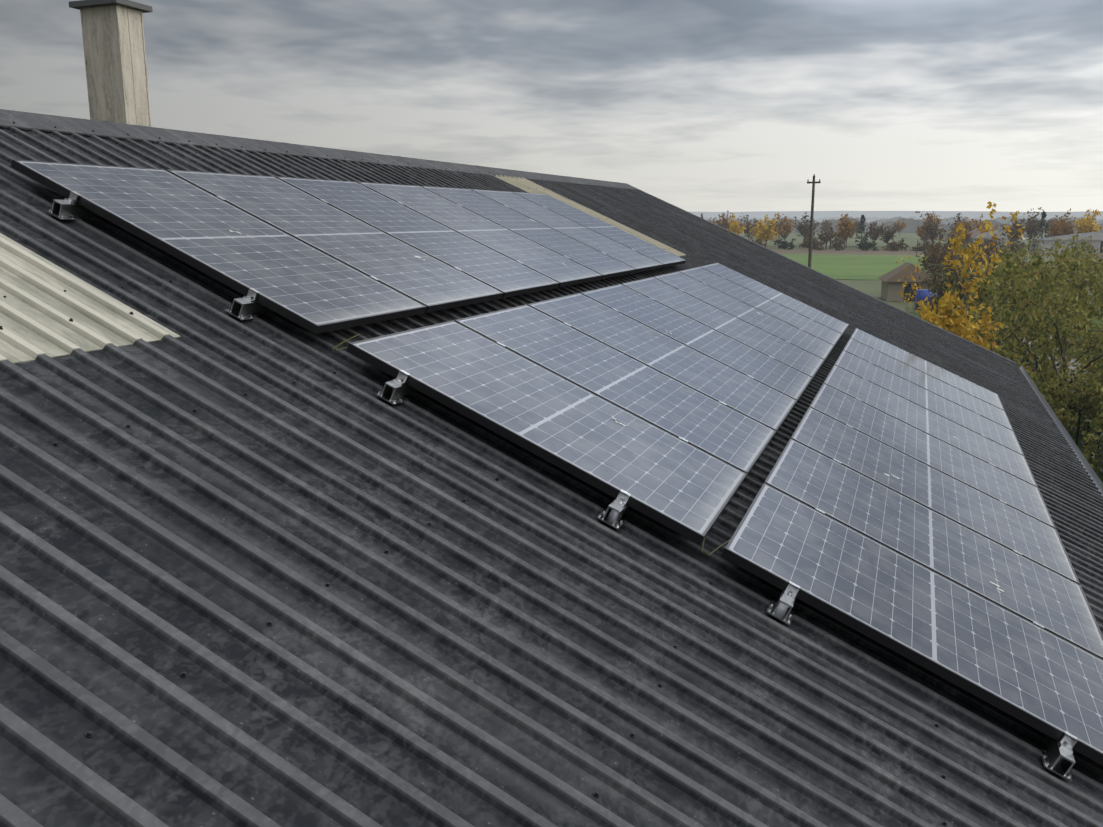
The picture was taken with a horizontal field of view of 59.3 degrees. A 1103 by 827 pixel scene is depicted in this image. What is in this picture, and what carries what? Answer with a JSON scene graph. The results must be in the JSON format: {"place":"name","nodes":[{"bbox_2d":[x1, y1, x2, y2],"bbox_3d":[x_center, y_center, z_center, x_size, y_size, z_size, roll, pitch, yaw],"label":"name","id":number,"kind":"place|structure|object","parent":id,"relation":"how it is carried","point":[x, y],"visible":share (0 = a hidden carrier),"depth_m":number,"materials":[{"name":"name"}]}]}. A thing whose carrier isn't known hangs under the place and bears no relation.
{"place":"outdoors","nodes":[
{"label":"outdoors","id":0,"kind":"place"},
{"bbox_2d":[0,0,1102,211],"label":"sky","id":1,"kind":"structure","parent":0,"point":[691,105],"materials":[{"name":"grey"}]},
{"bbox_2d":[781,254,995,279],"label":"green field","id":2,"kind":"structure","parent":0,"point":[865,267],"depth_m":127.23,"materials":[{"name":"green plant"}]},
{"bbox_2d":[925,232,988,274],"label":"brown shrub","id":3,"kind":"object","parent":2,"relation":"on","point":[953,244],"visible":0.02,"depth_m":97.41,"materials":[{"name":"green plant"}]},
{"bbox_2d":[739,233,1049,246],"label":"field","id":4,"kind":"structure","parent":0,"point":[911,239],"depth_m":261.81,"materials":[{"name":"green plant"}]},
{"bbox_2d":[820,219,831,231],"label":"belt tree","id":5,"kind":"object","parent":4,"relation":"on","point":[824,227],"visible":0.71,"depth_m":347.59,"materials":[{"name":"brown plant"}]},
{"bbox_2d":[853,219,862,232],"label":"belt tree","id":6,"kind":"object","parent":4,"relation":"on","point":[856,229],"visible":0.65,"depth_m":330.89,"materials":[{"name":"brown plant"}]},
{"bbox_2d":[893,219,906,234],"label":"belt tree","id":7,"kind":"object","parent":4,"relation":"on","point":[900,226],"visible":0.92,"depth_m":338.70,"materials":[{"name":"brown plant"}]},
{"bbox_2d":[924,212,941,226],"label":"belt tree","id":8,"kind":"object","parent":4,"relation":"on","point":[933,217],"visible":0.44,"depth_m":321.50,"materials":[{"name":"brown plant"}]},
{"bbox_2d":[1027,214,1041,236],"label":"belt tree","id":9,"kind":"object","parent":4,"relation":"on","point":[1032,217],"visible":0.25,"depth_m":291.29,"materials":[{"name":"brown plant"}]},
{"bbox_2d":[1045,215,1057,231],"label":"belt tree","id":10,"kind":"object","parent":4,"relation":"on","point":[1051,220],"visible":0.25,"depth_m":325.32,"materials":[{"name":"brown plant"}]},
{"bbox_2d":[690,211,1102,219],"bbox_3d":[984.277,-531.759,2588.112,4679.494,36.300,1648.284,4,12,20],"label":"distant hills","id":11,"kind":"structure","parent":0,"point":[871,214],"depth_m":2417.81,"materials":[{"name":"grey"}]},
{"bbox_2d":[764,246,1102,317],"bbox_3d":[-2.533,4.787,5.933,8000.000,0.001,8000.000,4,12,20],"label":"ground","id":12,"kind":"structure","parent":0,"point":[847,248],"depth_m":192.96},
{"bbox_2d":[709,213,729,225],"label":"tree","id":13,"kind":"object","parent":12,"relation":"on","point":[724,219],"visible":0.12,"depth_m":216.18,"materials":[{"name":"brown plant"}]},
{"bbox_2d":[716,211,739,229],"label":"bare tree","id":14,"kind":"object","parent":12,"relation":"on","point":[724,226],"visible":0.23,"depth_m":202.38,"materials":[{"name":"brown plant"}]},
{"bbox_2d":[727,213,745,234],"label":"orange tree","id":15,"kind":"object","parent":12,"relation":"on","point":[734,227],"visible":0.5,"depth_m":189.41,"materials":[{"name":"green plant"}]},
{"bbox_2d":[738,212,760,239],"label":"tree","id":16,"kind":"object","parent":12,"relation":"on","point":[747,231],"visible":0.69,"depth_m":213.66,"materials":[{"name":"brown plant"}]},
{"bbox_2d":[749,219,765,242],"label":"orange tree","id":17,"kind":"object","parent":12,"relation":"on","point":[759,226],"visible":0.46,"depth_m":196.53,"materials":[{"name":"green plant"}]},
{"bbox_2d":[756,213,778,246],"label":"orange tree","id":18,"kind":"object","parent":12,"relation":"on","point":[766,233],"visible":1,"depth_m":186.51,"materials":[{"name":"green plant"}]},
{"bbox_2d":[773,214,794,239],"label":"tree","id":19,"kind":"object","parent":12,"relation":"on","point":[787,228],"visible":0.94,"depth_m":207.74,"materials":[{"name":"brown plant"}]},
{"bbox_2d":[793,212,819,236],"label":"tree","id":20,"kind":"object","parent":12,"relation":"on","point":[805,231],"visible":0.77,"depth_m":208.63,"materials":[{"name":"brown plant"}]},
{"bbox_2d":[817,223,837,249],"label":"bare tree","id":21,"kind":"object","parent":12,"relation":"on","point":[829,235],"visible":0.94,"depth_m":183.14,"materials":[{"name":"brown plant"}]},
{"bbox_2d":[834,222,855,245],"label":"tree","id":22,"kind":"object","parent":12,"relation":"on","point":[838,236],"visible":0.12,"depth_m":204.11,"materials":[{"name":"brown plant"}]},
{"bbox_2d":[837,213,855,247],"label":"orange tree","id":23,"kind":"object","parent":12,"relation":"on","point":[846,231],"visible":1,"depth_m":196.42,"materials":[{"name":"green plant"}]},
{"bbox_2d":[855,215,867,242],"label":"tree","id":24,"kind":"object","parent":12,"relation":"on","point":[862,220],"visible":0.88,"depth_m":191.94,"materials":[{"name":"green plant"}]},
{"bbox_2d":[867,221,887,243],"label":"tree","id":25,"kind":"object","parent":12,"relation":"on","point":[873,233],"visible":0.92,"depth_m":199.18,"materials":[{"name":"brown plant"}]},
{"bbox_2d":[879,224,896,247],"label":"bare tree","id":26,"kind":"object","parent":12,"relation":"on","point":[888,235],"visible":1,"depth_m":186.63,"materials":[{"name":"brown plant"}]},
{"bbox_2d":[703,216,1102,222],"bbox_3d":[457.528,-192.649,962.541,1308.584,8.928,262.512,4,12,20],"label":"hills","id":27,"kind":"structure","parent":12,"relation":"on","point":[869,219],"depth_m":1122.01,"materials":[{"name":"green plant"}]},
{"bbox_2d":[707,216,1102,224],"bbox_3d":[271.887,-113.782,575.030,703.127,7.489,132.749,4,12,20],"label":"hills","id":28,"kind":"structure","parent":12,"relation":"on","point":[952,220],"depth_m":643.26,"materials":[{"name":"green plant"}]},
{"bbox_2d":[708,218,1102,233],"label":"hills","id":29,"kind":"structure","parent":12,"relation":"on","point":[912,225],"depth_m":391.40,"materials":[{"name":"grey plant"}]},
{"bbox_2d":[878,262,936,301],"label":"brown garden shed","id":30,"kind":"structure","parent":12,"relation":"on","point":[891,286],"depth_m":68.97,"materials":[{"name":"beige wood"}]},
{"bbox_2d":[915,218,937,241],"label":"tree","id":31,"kind":"object","parent":12,"relation":"on","point":[921,233],"visible":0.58,"depth_m":191.51,"materials":[{"name":"brown plant"}]},
{"bbox_2d":[916,211,954,240],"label":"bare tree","id":32,"kind":"object","parent":12,"relation":"on","point":[934,228],"visible":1,"depth_m":176.48,"materials":[{"name":"brown plant"}]},
{"bbox_2d":[772,250,1102,256],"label":"ploughed field","id":33,"kind":"structure","parent":12,"relation":"on","point":[851,252],"depth_m":168.65,"materials":[{"name":"brown soil"}]},
{"bbox_2d":[750,236,765,245],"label":"field hedge","id":34,"kind":"object","parent":33,"relation":"on","point":[758,241],"visible":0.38,"depth_m":184.53,"materials":[{"name":"green plant"}]},
{"bbox_2d":[773,236,795,249],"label":"field hedge","id":35,"kind":"object","parent":33,"relation":"on","point":[784,245],"visible":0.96,"depth_m":184.47,"materials":[{"name":"green plant"}]},
{"bbox_2d":[798,237,826,249],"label":"field hedge","id":36,"kind":"object","parent":33,"relation":"on","point":[815,243],"visible":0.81,"depth_m":181.57,"materials":[{"name":"brown plant"}]},
{"bbox_2d":[827,237,844,250],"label":"field hedge","id":37,"kind":"object","parent":33,"relation":"on","point":[837,244],"visible":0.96,"depth_m":180.77,"materials":[{"name":"brown plant"}]},
{"bbox_2d":[855,237,878,250],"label":"field hedge","id":38,"kind":"object","parent":33,"relation":"on","point":[865,245],"visible":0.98,"depth_m":178.96,"materials":[{"name":"green plant"}]},
{"bbox_2d":[882,238,908,250],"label":"field hedge","id":39,"kind":"object","parent":33,"relation":"on","point":[894,246],"visible":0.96,"depth_m":176.72,"materials":[{"name":"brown plant"}]},
{"bbox_2d":[911,237,934,250],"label":"field hedge","id":40,"kind":"object","parent":33,"relation":"on","point":[919,248],"visible":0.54,"depth_m":174.77,"materials":[{"name":"brown plant"}]},
{"bbox_2d":[972,238,994,250],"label":"field hedge","id":41,"kind":"object","parent":33,"relation":"on","point":[985,242],"visible":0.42,"depth_m":172.47,"materials":[{"name":"brown plant"}]},
{"bbox_2d":[1003,237,1025,251],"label":"field hedge","id":42,"kind":"object","parent":33,"relation":"on","point":[1021,245],"visible":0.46,"depth_m":170.68,"materials":[{"name":"green plant"}]},
{"bbox_2d":[1029,232,1102,252],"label":"building","id":43,"kind":"structure","parent":33,"relation":"on","point":[1097,237],"depth_m":165.52,"materials":[{"name":"grey"}]},
{"bbox_2d":[1071,242,1097,252],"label":"field hedge","id":44,"kind":"object","parent":33,"relation":"on","point":[1094,251],"visible":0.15,"depth_m":164.25,"materials":[{"name":"green plant"}]},
{"bbox_2d":[925,228,951,239],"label":"village house","id":45,"kind":"structure","parent":12,"relation":"on","point":[944,234],"depth_m":262.04,"materials":[{"name":"beige"}]},
{"bbox_2d":[948,212,967,235],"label":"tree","id":46,"kind":"object","parent":12,"relation":"on","point":[958,218],"visible":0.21,"depth_m":193.42,"materials":[{"name":"brown plant"}]},
{"bbox_2d":[952,221,971,245],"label":"orange tree","id":47,"kind":"object","parent":12,"relation":"on","point":[969,234],"visible":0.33,"depth_m":178.53,"materials":[{"name":"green plant"}]},
{"bbox_2d":[962,217,974,232],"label":"orange tree","id":48,"kind":"object","parent":12,"relation":"on","point":[966,224],"visible":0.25,"depth_m":192.70,"materials":[{"name":"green plant"}]},
{"bbox_2d":[838,257,1102,316],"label":"rough field","id":49,"kind":"structure","parent":12,"relation":"on","point":[871,288],"depth_m":82.12,"materials":[{"name":"green plant"}]},
{"bbox_2d":[807,174,820,267],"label":"utility pole","id":50,"kind":"object","parent":49,"relation":"on","point":[811,228],"visible":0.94,"depth_m":66.17,"materials":[{"name":"brown wood"}]},
{"bbox_2d":[914,289,939,310],"bbox_3d":[24.894,-7.377,62.973,2.400,1.300,3.137,4,12,20],"label":"tarp-covered pile","id":51,"kind":"object","parent":49,"relation":"on","point":[924,293],"visible":0.19,"depth_m":62.56,"materials":[{"name":"blue plastic"}]},
{"bbox_2d":[923,234,971,274],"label":"tree","id":52,"kind":"object","parent":49,"relation":"on","point":[943,249],"visible":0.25,"depth_m":87.37,"materials":[{"name":"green plant"}]},
{"bbox_2d":[916,243,987,279],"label":"brown shrub","id":53,"kind":"object","parent":49,"relation":"on","point":[935,256],"visible":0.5,"depth_m":74.61,"materials":[{"name":"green plant"}]},
{"bbox_2d":[971,234,1023,268],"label":"tree","id":54,"kind":"object","parent":49,"relation":"on","point":[1001,247],"visible":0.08,"depth_m":80.41,"materials":[{"name":"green plant"}]},
{"bbox_2d":[966,240,1036,278],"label":"brown shrub","id":55,"kind":"object","parent":49,"relation":"on","point":[985,252],"visible":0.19,"depth_m":67.01,"materials":[{"name":"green plant"}]},
{"bbox_2d":[960,239,1054,282],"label":"orchard tree","id":56,"kind":"object","parent":49,"relation":"on","point":[1024,253],"visible":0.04,"depth_m":71.47,"materials":[{"name":"green plant"}]},
{"bbox_2d":[1024,237,1101,289],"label":"orchard tree","id":57,"kind":"object","parent":49,"relation":"on","point":[1052,249],"visible":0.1,"depth_m":81.53,"materials":[{"name":"green plant"}]},
{"bbox_2d":[1031,234,1102,314],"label":"orchard tree","id":58,"kind":"object","parent":49,"relation":"on","point":[1081,286],"visible":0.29,"depth_m":59.64,"materials":[{"name":"green plant"}]},
{"bbox_2d":[1068,236,1102,276],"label":"orchard tree","id":59,"kind":"object","parent":49,"relation":"on","point":[1084,254],"visible":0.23,"depth_m":94.45,"materials":[{"name":"green plant"}]},
{"bbox_2d":[946,246,1012,302],"bbox_3d":[26.645,-8.108,59.751,4.487,4.406,5.220,11,16,43],"label":"brown shrub","id":60,"kind":"object","parent":12,"relation":"on","point":[987,271],"visible":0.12,"depth_m":59.78,"materials":[{"name":"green plant"}]},
{"bbox_2d":[971,214,1000,230],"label":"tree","id":61,"kind":"object","parent":12,"relation":"on","point":[978,225],"visible":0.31,"depth_m":191.04,"materials":[{"name":"plant"}]},
{"bbox_2d":[995,227,1028,239],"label":"village house","id":62,"kind":"structure","parent":12,"relation":"on","point":[1005,234],"depth_m":263.76,"materials":[{"name":"grey"}]},
{"bbox_2d":[1000,217,1025,242],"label":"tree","id":63,"kind":"object","parent":12,"relation":"on","point":[1012,229],"visible":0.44,"depth_m":184.54,"materials":[{"name":"brown plant"}]},
{"bbox_2d":[1013,207,1043,251],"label":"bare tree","id":64,"kind":"object","parent":12,"relation":"on","point":[1035,227],"visible":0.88,"depth_m":170.33,"materials":[{"name":"brown plant"}]},
{"bbox_2d":[1034,211,1048,237],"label":"tree","id":65,"kind":"object","parent":12,"relation":"on","point":[1044,225],"visible":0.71,"depth_m":174.91,"materials":[{"name":"green plant"}]},
{"bbox_2d":[1047,208,1076,235],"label":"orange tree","id":66,"kind":"object","parent":12,"relation":"on","point":[1058,228],"visible":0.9,"depth_m":180.56,"materials":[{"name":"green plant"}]},
{"bbox_2d":[1072,208,1102,233],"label":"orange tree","id":67,"kind":"object","parent":12,"relation":"on","point":[1085,225],"visible":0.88,"depth_m":181.82,"materials":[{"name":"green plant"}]},
{"bbox_2d":[965,228,1006,250],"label":"village house","id":68,"kind":"structure","parent":0,"point":[975,233],"depth_m":176.89,"materials":[{"name":"grey"}]},
{"bbox_2d":[907,312,1102,481],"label":"lawn ground","id":69,"kind":"structure","parent":0,"point":[918,316],"depth_m":52.27,"materials":[{"name":"green plant"}]},
{"bbox_2d":[896,235,950,313],"bbox_3d":[10.626,-2.496,28.744,2.020,5.547,1.328,9,15,40],"label":"yellow birch","id":70,"kind":"object","parent":69,"relation":"on","point":[909,294],"visible":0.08,"depth_m":28.54,"materials":[{"name":"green plant"}]},
{"bbox_2d":[914,262,987,312],"bbox_3d":[23.696,-7.034,56.645,4.600,3.679,4.063,4,12,20],"label":"brown shrub","id":71,"kind":"object","parent":69,"relation":"on","point":[940,285],"visible":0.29,"depth_m":56.20,"materials":[{"name":"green plant"}]},
{"bbox_2d":[915,201,1024,349],"bbox_3d":[11.074,-2.375,25.873,2.622,6.457,3.136,4,12,20],"label":"yellow birch","id":72,"kind":"object","parent":69,"relation":"on","point":[959,325],"visible":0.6,"depth_m":25.60,"materials":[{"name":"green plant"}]},
{"bbox_2d":[930,245,1078,324],"bbox_3d":[25.448,-6.501,55.065,7.441,7.109,7.211,4,12,20],"label":"orchard tree","id":73,"kind":"object","parent":69,"relation":"on","point":[962,265],"visible":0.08,"depth_m":54.60,"materials":[{"name":"green plant"}]},
{"bbox_2d":[935,253,1085,371],"bbox_3d":[17.060,-3.181,37.530,5.416,6.088,6.451,-4,12,-18],"label":"orchard tree","id":74,"kind":"object","parent":69,"relation":"on","point":[996,286],"visible":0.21,"depth_m":37.17,"materials":[{"name":"yellow plant"}]},
{"bbox_2d":[966,246,1102,413],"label":"orchard tree","id":75,"kind":"object","parent":69,"relation":"on","point":[1031,329],"visible":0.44,"depth_m":29.79,"materials":[{"name":"green plant"}]},
{"bbox_2d":[977,238,1102,357],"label":"orchard tree","id":76,"kind":"object","parent":69,"relation":"on","point":[1043,275],"visible":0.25,"depth_m":42.36,"materials":[{"name":"green plant"}]},
{"bbox_2d":[995,335,1097,415],"bbox_3d":[13.658,-0.671,27.850,3.334,3.187,4.112,4,12,20],"label":"garden shrub","id":77,"kind":"object","parent":69,"relation":"on","point":[1054,392],"visible":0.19,"depth_m":27.08,"materials":[{"name":"green plant"}]},
{"bbox_2d":[991,307,1102,482],"bbox_3d":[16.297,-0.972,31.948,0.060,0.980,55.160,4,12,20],"label":"tree","id":78,"kind":"object","parent":69,"relation":"on","point":[1077,434],"visible":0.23,"depth_m":24.77,"materials":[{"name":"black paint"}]},
{"bbox_2d":[1041,359,1102,441],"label":"garden shrub","id":79,"kind":"object","parent":69,"relation":"on","point":[1093,401],"visible":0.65,"depth_m":25.65,"materials":[{"name":"green plant"}]},
{"bbox_2d":[1057,316,1102,393],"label":"garden shrub","id":80,"kind":"object","parent":69,"relation":"on","point":[1090,356],"visible":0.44,"depth_m":33.15,"materials":[{"name":"green plant"}]},
{"bbox_2d":[1068,247,1102,373],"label":"orchard tree","id":81,"kind":"object","parent":69,"relation":"on","point":[1088,308],"visible":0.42,"depth_m":35.50,"materials":[{"name":"green plant"}]},
{"bbox_2d":[1080,385,1102,475],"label":"tree","id":82,"kind":"object","parent":69,"relation":"on","point":[1098,425],"visible":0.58,"depth_m":22.78,"materials":[{"name":"green plant"}]},
{"bbox_2d":[1083,360,1102,386],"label":"garden shrub","id":83,"kind":"object","parent":69,"relation":"on","point":[1098,373],"visible":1,"depth_m":24.88,"materials":[{"name":"green plant"}]},
{"bbox_3d":[-2.696,1.195,8.267,13.145,6.727,23.000,4,12,20],"label":"building","id":84,"kind":"object","parent":69,"relation":"on","visible":0},
{"bbox_2d":[0,126,1102,826],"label":"roof sheet","id":85,"kind":"object","parent":84,"relation":"on","point":[492,652],"visible":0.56,"depth_m":3.01,"materials":[{"name":"metal"}]},
{"bbox_2d":[0,233,180,363],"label":"rooflight","id":86,"kind":"object","parent":85,"relation":"on","point":[39,307],"visible":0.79,"depth_m":3.75,"materials":[{"name":"beige plastic"}]},
{"bbox_2d":[0,109,636,189],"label":"ridge cap","id":87,"kind":"object","parent":85,"relation":"on","point":[49,123],"visible":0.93,"depth_m":7.70,"materials":[{"name":"metal"}]},
{"bbox_2d":[12,122,629,187],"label":"ridge screws","id":88,"kind":"object","parent":87,"relation":"attached to","point":[287,151],"visible":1,"depth_m":8.08,"materials":[{"name":"grey metal"}]},
{"bbox_2d":[0,187,669,329],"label":"roof screws","id":89,"kind":"object","parent":85,"relation":"on","point":[71,319],"visible":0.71,"depth_m":3.64,"materials":[{"name":"grey metal"}]},
{"bbox_2d":[3,135,946,826],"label":"roof screws","id":90,"kind":"object","parent":85,"relation":"on","point":[183,675],"visible":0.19,"depth_m":3.07,"materials":[{"name":"grey metal"}]},
{"bbox_2d":[11,159,1102,765],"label":"solar panels","id":91,"kind":"object","parent":85,"relation":"on","point":[915,559],"visible":1,"depth_m":5.34,"materials":[{"name":"blue glass"}]},
{"bbox_2d":[332,334,729,555],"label":"pv cables","id":92,"kind":"object","parent":91,"relation":"hanging from","point":[704,538],"visible":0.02,"depth_m":4.10,"materials":[{"name":"black rubber"}]},
{"bbox_2d":[230,219,1003,591],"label":"bird droppings","id":93,"kind":"object","parent":91,"relation":"on","point":[624,425],"visible":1,"depth_m":5.12,"materials":[{"name":"white"}]},
{"bbox_2d":[46,191,1077,781],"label":"mounting brackets","id":94,"kind":"object","parent":85,"relation":"on","point":[240,309],"visible":0.98,"depth_m":3.94,"materials":[{"name":"silver metal"}]},
{"bbox_2d":[79,196,1063,763],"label":"pv rails","id":95,"kind":"object","parent":85,"relation":"on","point":[85,212],"visible":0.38,"depth_m":4.52,"materials":[{"name":"metal"}]},
{"bbox_2d":[495,175,685,256],"bbox_3d":[0.438,-2.520,12.247,2.570,0.023,1.100,28,19,14],"label":"rooflight","id":96,"kind":"object","parent":85,"relation":"on","point":[524,184],"visible":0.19,"depth_m":12.45,"materials":[{"name":"beige plastic"}]},
{"bbox_2d":[634,187,1016,364],"bbox_3d":[4.642,-2.533,17.453,7.620,0.166,0.150,28,19,14],"label":"verge flashing","id":97,"kind":"object","parent":85,"relation":"on","point":[1007,359],"visible":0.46,"depth_m":17.31,"materials":[{"name":"metal"}]},
{"bbox_2d":[1020,365,1102,495],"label":"eave gutter","id":98,"kind":"object","parent":85,"relation":"attached to","point":[1085,463],"visible":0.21,"depth_m":11.23,"materials":[{"name":"grey metal"}]},
{"bbox_2d":[1005,327,1102,471],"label":"gravel path","id":99,"kind":"structure","parent":0,"point":[1072,367],"depth_m":38.32,"materials":[{"name":"grey gravel"}]},
{"bbox_3d":[-5.971,-0.890,9.097,7.630,0.019,23.500,-21,3,23],"label":"roof sheet","id":100,"kind":"object","parent":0,"visible":0},
{"bbox_2d":[69,0,152,126],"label":"chimney","id":101,"kind":"object","parent":100,"relation":"on","point":[115,58],"visible":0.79,"depth_m":7.56,"materials":[{"name":"grey"}]}
]}

